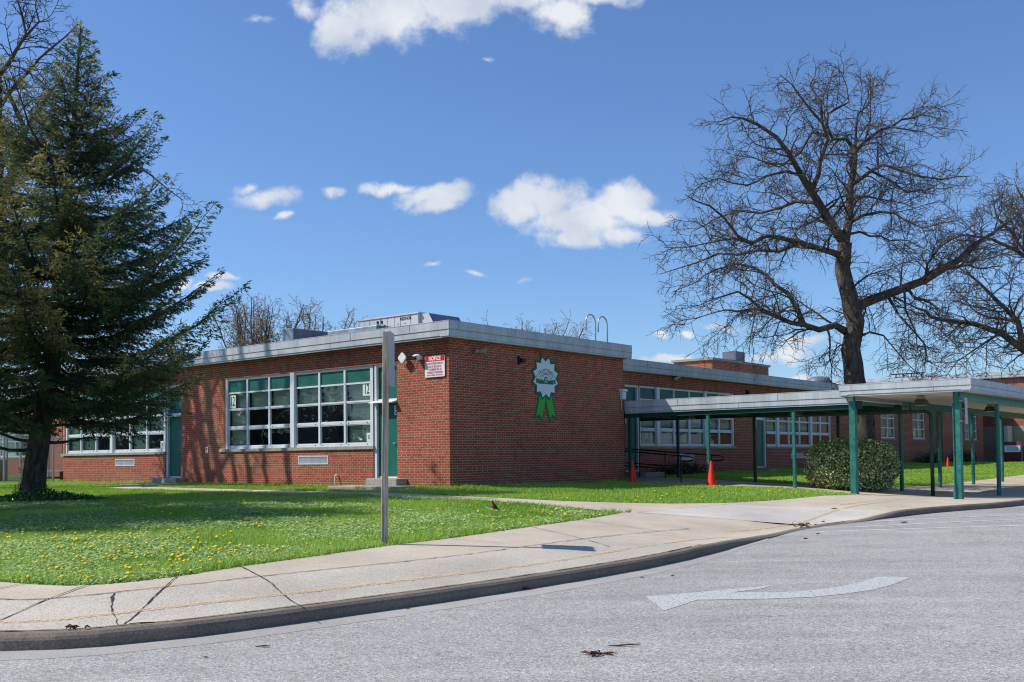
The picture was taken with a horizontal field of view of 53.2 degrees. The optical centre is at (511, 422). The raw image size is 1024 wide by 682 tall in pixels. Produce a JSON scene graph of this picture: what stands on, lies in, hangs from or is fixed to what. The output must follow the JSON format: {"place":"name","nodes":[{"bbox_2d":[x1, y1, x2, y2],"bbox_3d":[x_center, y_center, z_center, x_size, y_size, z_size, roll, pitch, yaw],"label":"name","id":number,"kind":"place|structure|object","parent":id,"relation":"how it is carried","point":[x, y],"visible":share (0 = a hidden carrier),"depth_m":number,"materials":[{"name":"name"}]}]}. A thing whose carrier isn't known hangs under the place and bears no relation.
{"place":"outdoors","nodes":[
{"label":"outdoors","id":0,"kind":"place"},
{"bbox_2d":[0,505,1023,681],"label":"road","id":1,"kind":"structure","parent":0,"point":[934,597],"depth_m":8.75,"materials":[{"name":"grey asphalt"}]},
{"bbox_2d":[0,539,770,659],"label":"gutter","id":2,"kind":"object","parent":1,"relation":"on","point":[121,648],"visible":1,"depth_m":9.42,"materials":[{"name":"concrete"}]},
{"bbox_2d":[0,499,1023,650],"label":"kerb","id":3,"kind":"structure","parent":1,"relation":"on","point":[70,639],"depth_m":9.85,"materials":[{"name":"concrete"}]},
{"bbox_2d":[65,624,90,629],"bbox_3d":[-3.535,1.667,8.326,0.192,0.053,0.088,-1,-2,0],"label":"dry leaf clump","id":4,"kind":"object","parent":3,"relation":"on","point":[71,626],"visible":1,"depth_m":8.32,"materials":[{"name":"brown plant"}]},
{"bbox_2d":[792,522,816,527],"bbox_3d":[5.614,1.970,19.533,0.459,0.153,0.263,-1,-2,0],"label":"dry leaf clump","id":5,"kind":"object","parent":3,"relation":"on","point":[802,524],"visible":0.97,"depth_m":19.47,"materials":[{"name":"brown plant"}]},
{"bbox_2d":[581,650,613,656],"bbox_3d":[0.628,1.733,7.678,0.267,0.058,0.126,-1,-2,17],"label":"dry leaf clump","id":6,"kind":"object","parent":1,"relation":"on","point":[593,653],"visible":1,"depth_m":7.67,"materials":[{"name":"brown plant"}]},
{"bbox_2d":[608,643,639,645],"bbox_3d":[0.889,1.751,8.064,0.268,0.020,0.027,0,-2,-10],"label":"bark piece","id":7,"kind":"object","parent":1,"relation":"on","point":[623,644],"visible":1,"depth_m":8.06,"materials":[{"name":"grey"}]},
{"bbox_2d":[0,475,1023,631],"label":"sidewalk","id":8,"kind":"structure","parent":0,"point":[643,530],"depth_m":12.98,"materials":[{"name":"concrete"}]},
{"bbox_2d":[624,450,693,482],"bbox_3d":[4.777,1.443,33.768,2.765,1.120,0.046,-2,-3,40],"label":"ramp handrail","id":9,"kind":"object","parent":8,"relation":"on","point":[681,461],"visible":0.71,"depth_m":33.42,"materials":[{"name":"black metal"}]},
{"bbox_2d":[625,448,723,477],"bbox_3d":[5.546,1.438,35.209,3.914,1.189,0.044,-2,-3,40],"label":"ramp handrail","id":10,"kind":"object","parent":8,"relation":"on","point":[639,463],"visible":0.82,"depth_m":35.35,"materials":[{"name":"black metal"}]},
{"bbox_2d":[624,390,934,495],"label":"covered walkway","id":11,"kind":"structure","parent":8,"relation":"on","point":[807,404],"depth_m":31.44,"materials":[{"name":"green paint"}]},
{"bbox_2d":[680,415,695,418],"bbox_3d":[5.855,-0.258,34.022,0.320,0.262,0.480,-2,-3,40],"label":"ceiling lamp","id":12,"kind":"object","parent":11,"relation":"attached to","point":[688,417],"visible":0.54,"depth_m":33.88,"materials":[{"name":"black metal"}]},
{"bbox_2d":[788,411,803,415],"bbox_3d":[8.834,-0.365,31.820,0.320,0.262,0.480,-2,-3,40],"label":"ceiling lamp","id":13,"kind":"object","parent":11,"relation":"attached to","point":[797,413],"visible":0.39,"depth_m":31.70,"materials":[{"name":"brown metal"}]},
{"bbox_2d":[838,378,1023,498],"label":"bus canopy","id":14,"kind":"object","parent":8,"relation":"on","point":[1007,400],"visible":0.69,"depth_m":28.85,"materials":[{"name":"metal"}]},
{"bbox_2d":[913,396,928,405],"bbox_3d":[11.532,-0.626,28.815,0.320,0.262,0.480,-2,-3,40],"label":"ceiling lamp","id":15,"kind":"object","parent":14,"relation":"attached to","point":[920,401],"visible":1,"depth_m":28.69,"materials":[{"name":"black metal"}]},
{"bbox_2d":[952,398,967,423],"bbox_3d":[11.916,-0.315,27.192,0.280,0.700,0.360,-2,-3,40],"label":"post sign","id":16,"kind":"object","parent":14,"relation":"attached to","point":[966,416],"visible":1,"depth_m":27.15,"materials":[{"name":"metal"}]},
{"bbox_2d":[984,404,994,411],"bbox_3d":[15.879,-0.501,33.913,0.320,0.262,0.480,-2,-3,40],"label":"ceiling lamp","id":17,"kind":"object","parent":14,"relation":"attached to","point":[990,408],"visible":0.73,"depth_m":33.78,"materials":[{"name":"brown metal"}]},
{"bbox_2d":[0,461,1023,585],"bbox_3d":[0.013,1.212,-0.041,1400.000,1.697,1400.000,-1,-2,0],"label":"ground","id":18,"kind":"structure","parent":0,"point":[142,579],"depth_m":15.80,"materials":[{"name":"green plant"}]},
{"bbox_2d":[0,460,6,481],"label":"condenser unit","id":19,"kind":"object","parent":18,"relation":"on","point":[1,470],"visible":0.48,"depth_m":42.19,"materials":[{"name":"metal"}]},
{"bbox_2d":[0,147,47,252],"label":"spruce tree","id":20,"kind":"object","parent":18,"relation":"on","point":[10,178],"visible":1,"depth_m":20.06,"materials":[{"name":"green plant"}]},
{"bbox_2d":[3,434,53,481],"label":"chain link fence","id":21,"kind":"object","parent":18,"relation":"on","point":[20,459],"visible":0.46,"depth_m":40.70,"materials":[{"name":"metal"}]},
{"bbox_2d":[0,437,62,478],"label":"chain link fence","id":22,"kind":"object","parent":18,"relation":"on","point":[6,446],"visible":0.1,"depth_m":44.70,"materials":[{"name":"metal"}]},
{"bbox_2d":[0,487,105,502],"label":"ground weeds","id":23,"kind":"object","parent":18,"relation":"on","point":[53,494],"visible":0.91,"depth_m":24.19,"materials":[{"name":"green plant"}]},
{"bbox_2d":[47,470,62,479],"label":"picnic bench","id":24,"kind":"object","parent":18,"relation":"on","point":[61,475],"visible":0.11,"depth_m":42.16,"materials":[{"name":"white paint"}]},
{"bbox_2d":[0,0,207,312],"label":"bare tree","id":25,"kind":"object","parent":18,"relation":"on","point":[17,47],"visible":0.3,"depth_m":36.39,"materials":[{"name":"brown plant"}]},
{"bbox_2d":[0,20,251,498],"bbox_3d":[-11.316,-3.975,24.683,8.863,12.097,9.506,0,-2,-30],"label":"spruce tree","id":26,"kind":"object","parent":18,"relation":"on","point":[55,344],"visible":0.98,"depth_m":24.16,"materials":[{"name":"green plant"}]},
{"bbox_2d":[207,292,317,348],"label":"budding tree","id":27,"kind":"object","parent":18,"relation":"on","point":[240,340],"visible":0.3,"depth_m":59.53,"materials":[{"name":"brown plant"}]},
{"bbox_2d":[234,297,366,343],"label":"budding tree","id":28,"kind":"object","parent":18,"relation":"on","point":[310,322],"visible":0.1,"depth_m":60.32,"materials":[{"name":"brown plant"}]},
{"bbox_2d":[0,495,604,585],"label":"lawn clover","id":29,"kind":"object","parent":18,"relation":"on","point":[23,547],"visible":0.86,"depth_m":16.17,"materials":[{"name":"green plant"}]},
{"bbox_2d":[381,331,388,544],"bbox_3d":[-1.774,0.262,14.283,0.131,3.079,0.094,0,-2,-9],"label":"wooden post","id":30,"kind":"object","parent":18,"relation":"on","point":[385,445],"visible":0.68,"depth_m":14.24,"materials":[{"name":"grey wood"}]},
{"bbox_2d":[389,331,394,386],"bbox_3d":[-1.701,-0.899,14.454,0.005,0.770,0.470,-1,-2,3],"label":"road sign","id":31,"kind":"object","parent":30,"relation":"attached to","point":[391,361],"visible":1,"depth_m":14.45,"materials":[{"name":"metal"}]},
{"bbox_2d":[491,501,499,510],"bbox_3d":[-0.322,1.585,19.476,0.106,0.211,0.181,-2,-2,30],"label":"robin","id":32,"kind":"object","parent":18,"relation":"on","point":[493,505],"visible":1,"depth_m":19.43,"materials":[{"name":"brown"}]},
{"bbox_2d":[0,320,1023,490],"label":"school building","id":33,"kind":"structure","parent":18,"relation":"on","point":[305,411],"depth_m":32.33,"materials":[{"name":"brick"}]},
{"bbox_2d":[0,415,29,456],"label":"window","id":34,"kind":"structure","parent":33,"relation":"in","point":[10,445],"depth_m":54.61,"materials":[{"name":"glass"}]},
{"bbox_2d":[66,388,164,453],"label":"window","id":35,"kind":"structure","parent":33,"relation":"in","point":[153,439],"depth_m":39.17,"materials":[{"name":"glass"}]},
{"bbox_2d":[170,417,180,477],"bbox_3d":[-11.722,0.852,35.679,0.810,2.115,0.086,-2,-3,40],"label":"door","id":36,"kind":"structure","parent":33,"relation":"in","point":[175,428],"depth_m":35.72,"materials":[{"name":"green paint"}]},
{"bbox_2d":[230,395,235,407],"bbox_3d":[-9.180,-0.689,33.594,0.340,0.420,0.008,-2,-3,40],"label":"number card","id":37,"kind":"object","parent":33,"relation":"on","point":[232,401],"visible":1,"depth_m":33.57,"materials":[{"name":"paper"}]},
{"bbox_2d":[225,365,372,448],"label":"window","id":38,"kind":"structure","parent":33,"relation":"in","point":[319,408],"depth_m":32.25,"materials":[{"name":"glass"}]},
{"bbox_2d":[283,325,389,340],"bbox_3d":[-5.458,-2.838,34.877,4.430,0.900,2.400,-2,-3,40],"label":"roof duct","id":39,"kind":"object","parent":33,"relation":"on","point":[292,333],"visible":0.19,"depth_m":35.12,"materials":[{"name":"metal"}]},
{"bbox_2d":[363,383,369,395],"bbox_3d":[-4.188,-0.963,29.471,0.340,0.360,0.008,-2,-3,40],"label":"number card","id":40,"kind":"object","parent":33,"relation":"attached to","point":[366,389],"visible":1,"depth_m":29.48,"materials":[{"name":"paper"}]},
{"bbox_2d":[379,403,396,477],"bbox_3d":[-3.494,0.503,28.879,0.810,2.115,0.086,-2,-3,40],"label":"door","id":41,"kind":"structure","parent":33,"relation":"in","point":[392,448],"depth_m":28.82,"materials":[{"name":"green paint"}]},
{"bbox_2d":[394,405,396,414],"bbox_3d":[-3.230,-0.359,28.685,0.200,0.270,0.008,-2,-2,39],"label":"number card","id":42,"kind":"object","parent":33,"relation":"attached to","point":[395,409],"visible":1,"depth_m":28.72,"materials":[{"name":"white paper"}]},
{"bbox_2d":[347,312,459,328],"bbox_3d":[-3.826,-3.021,36.017,4.816,1.353,2.230,-2,-3,40],"label":"rooftop unit","id":43,"kind":"object","parent":33,"relation":"on","point":[406,319],"visible":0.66,"depth_m":35.07,"materials":[{"name":"metal"}]},
{"bbox_2d":[398,353,415,368],"bbox_3d":[-2.848,-1.716,28.166,0.676,0.458,0.170,-2,-3,40],"label":"wireless antenna","id":44,"kind":"object","parent":33,"relation":"attached to","point":[402,357],"visible":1,"depth_m":28.20,"materials":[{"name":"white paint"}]},
{"bbox_2d":[412,354,422,359],"bbox_3d":[-2.592,-1.786,27.891,0.254,0.175,0.270,-2,-3,40],"label":"security camera","id":45,"kind":"object","parent":33,"relation":"attached to","point":[417,357],"visible":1,"depth_m":27.82,"materials":[{"name":"white paint"}]},
{"bbox_2d":[425,354,445,377],"bbox_3d":[-2.082,-1.529,27.605,0.755,0.600,0.027,-2,-3,40],"label":"notice sign","id":46,"kind":"object","parent":33,"relation":"attached to","point":[434,365],"visible":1,"depth_m":27.58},
{"bbox_2d":[472,346,486,356],"bbox_3d":[-0.896,-1.959,28.006,0.358,0.285,0.268,0,-2,-24],"label":"horn speaker","id":47,"kind":"object","parent":33,"relation":"attached to","point":[483,351],"visible":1,"depth_m":27.98},
{"bbox_2d":[517,356,525,364],"bbox_3d":[0.282,-1.808,29.603,0.130,0.240,0.230,-2,-3,40],"label":"flood light","id":48,"kind":"object","parent":33,"relation":"attached to","point":[521,360],"visible":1,"depth_m":29.55,"materials":[{"name":"black metal"}]},
{"bbox_2d":[531,355,558,422],"bbox_3d":[1.005,-1.010,30.511,0.033,2.021,1.352,-2,-3,40],"label":"ribbon emblem","id":49,"kind":"object","parent":33,"relation":"attached to","point":[545,372],"visible":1,"depth_m":30.49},
{"bbox_2d":[585,314,607,341],"bbox_3d":[2.854,-2.983,34.365,0.048,1.294,1.288,-2,-3,40],"label":"roof ladder","id":50,"kind":"object","parent":33,"relation":"attached to","point":[597,324],"visible":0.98,"depth_m":34.41,"materials":[{"name":"metal"}]},
{"bbox_2d":[619,389,627,413],"bbox_3d":[3.673,-0.702,33.631,0.160,0.812,0.260,-2,-3,40],"label":"junction box","id":51,"kind":"object","parent":33,"relation":"attached to","point":[623,394],"visible":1,"depth_m":33.58,"materials":[{"name":"metal"}]},
{"bbox_2d":[625,418,636,471],"bbox_3d":[4.357,0.742,37.640,0.086,2.115,0.820,-2,-3,40],"label":"door","id":52,"kind":"structure","parent":33,"relation":"in","point":[633,420],"depth_m":37.80,"materials":[{"name":"green paint"}]},
{"bbox_2d":[639,386,733,445],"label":"window","id":53,"kind":"structure","parent":33,"relation":"in","point":[692,432],"depth_m":40.90,"materials":[{"name":"glass"}]},
{"bbox_2d":[756,420,763,467],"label":"door","id":54,"kind":"structure","parent":33,"relation":"in","point":[759,423],"depth_m":45.84,"materials":[{"name":"green paint"}]},
{"bbox_2d":[766,416,830,446],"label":"window","id":55,"kind":"structure","parent":33,"relation":"in","point":[809,430],"depth_m":49.93,"materials":[{"name":"glass"}]},
{"bbox_2d":[807,376,830,382],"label":"roof exhaust fan","id":56,"kind":"object","parent":33,"relation":"on","point":[819,378],"visible":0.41,"depth_m":60.34},
{"bbox_2d":[881,414,894,437],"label":"window","id":57,"kind":"structure","parent":33,"relation":"in","point":[884,417],"depth_m":58.27,"materials":[{"name":"glass"}]},
{"bbox_2d":[891,372,924,377],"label":"roof vent frame","id":58,"kind":"object","parent":33,"relation":"on","point":[906,373],"visible":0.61,"depth_m":81.26,"materials":[{"name":"black metal"}]},
{"bbox_2d":[912,413,924,438],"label":"window","id":59,"kind":"structure","parent":33,"relation":"in","point":[916,422],"depth_m":62.38,"materials":[{"name":"glass"}]},
{"bbox_2d":[964,415,968,439],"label":"window","id":60,"kind":"structure","parent":33,"relation":"in","point":[966,435],"depth_m":68.86,"materials":[{"name":"metal"}]},
{"bbox_2d":[974,416,976,439],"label":"window","id":61,"kind":"structure","parent":33,"relation":"in","point":[974,416],"depth_m":70.48,"materials":[{"name":"metal"}]},
{"bbox_2d":[468,310,593,338],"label":"budding tree","id":62,"kind":"object","parent":18,"relation":"on","point":[558,333],"visible":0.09,"depth_m":69.05,"materials":[{"name":"brown plant"}]},
{"bbox_2d":[629,460,641,482],"bbox_3d":[3.901,1.583,33.062,0.444,0.740,0.444,0,-2,-17],"label":"traffic cone","id":63,"kind":"object","parent":18,"relation":"on","point":[632,476],"visible":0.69,"depth_m":32.99,"materials":[{"name":"orange plastic"}]},
{"bbox_2d":[647,460,719,474],"bbox_3d":[6.641,1.729,39.341,1.475,0.663,5.271,-2,-3,40],"label":"shrub","id":64,"kind":"object","parent":18,"relation":"on","point":[685,470],"visible":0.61,"depth_m":38.97,"materials":[{"name":"green plant"}]},
{"bbox_2d":[703,461,718,485],"bbox_3d":[6.072,1.545,31.137,0.456,0.760,0.456,0,-2,-17],"label":"traffic cone","id":65,"kind":"object","parent":18,"relation":"on","point":[711,479],"visible":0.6,"depth_m":31.06,"materials":[{"name":"orange plastic"}]},
{"bbox_2d":[639,42,1023,439],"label":"bare tree","id":66,"kind":"object","parent":18,"relation":"on","point":[854,306],"visible":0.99,"depth_m":35.73,"materials":[{"name":"brown plant"}]},
{"bbox_2d":[803,437,901,491],"bbox_3d":[10.423,1.293,31.335,2.840,1.749,2.304,-1,-2,0],"label":"clipped bush","id":67,"kind":"object","parent":18,"relation":"on","point":[827,464],"visible":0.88,"depth_m":30.63,"materials":[{"name":"green plant"}]},
{"bbox_2d":[911,449,946,462],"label":"shrub","id":68,"kind":"object","parent":18,"relation":"on","point":[923,458],"visible":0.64,"depth_m":61.05,"materials":[{"name":"green plant"}]},
{"bbox_2d":[892,161,1023,380],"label":"bare tree","id":69,"kind":"object","parent":18,"relation":"on","point":[1017,343],"visible":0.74,"depth_m":40.09,"materials":[{"name":"brown plant"}]},
{"bbox_2d":[947,446,983,461],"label":"shrub","id":70,"kind":"object","parent":18,"relation":"on","point":[966,457],"visible":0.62,"depth_m":65.52,"materials":[{"name":"green plant"}]},
{"bbox_2d":[1003,442,1021,460],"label":"notice stand","id":71,"kind":"object","parent":18,"relation":"on","point":[1011,451],"visible":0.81,"depth_m":70.80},
{"bbox_2d":[0,0,1023,455],"label":"sky","id":72,"kind":"structure","parent":0,"point":[463,159],"materials":[{"name":"blue"}]}
]}

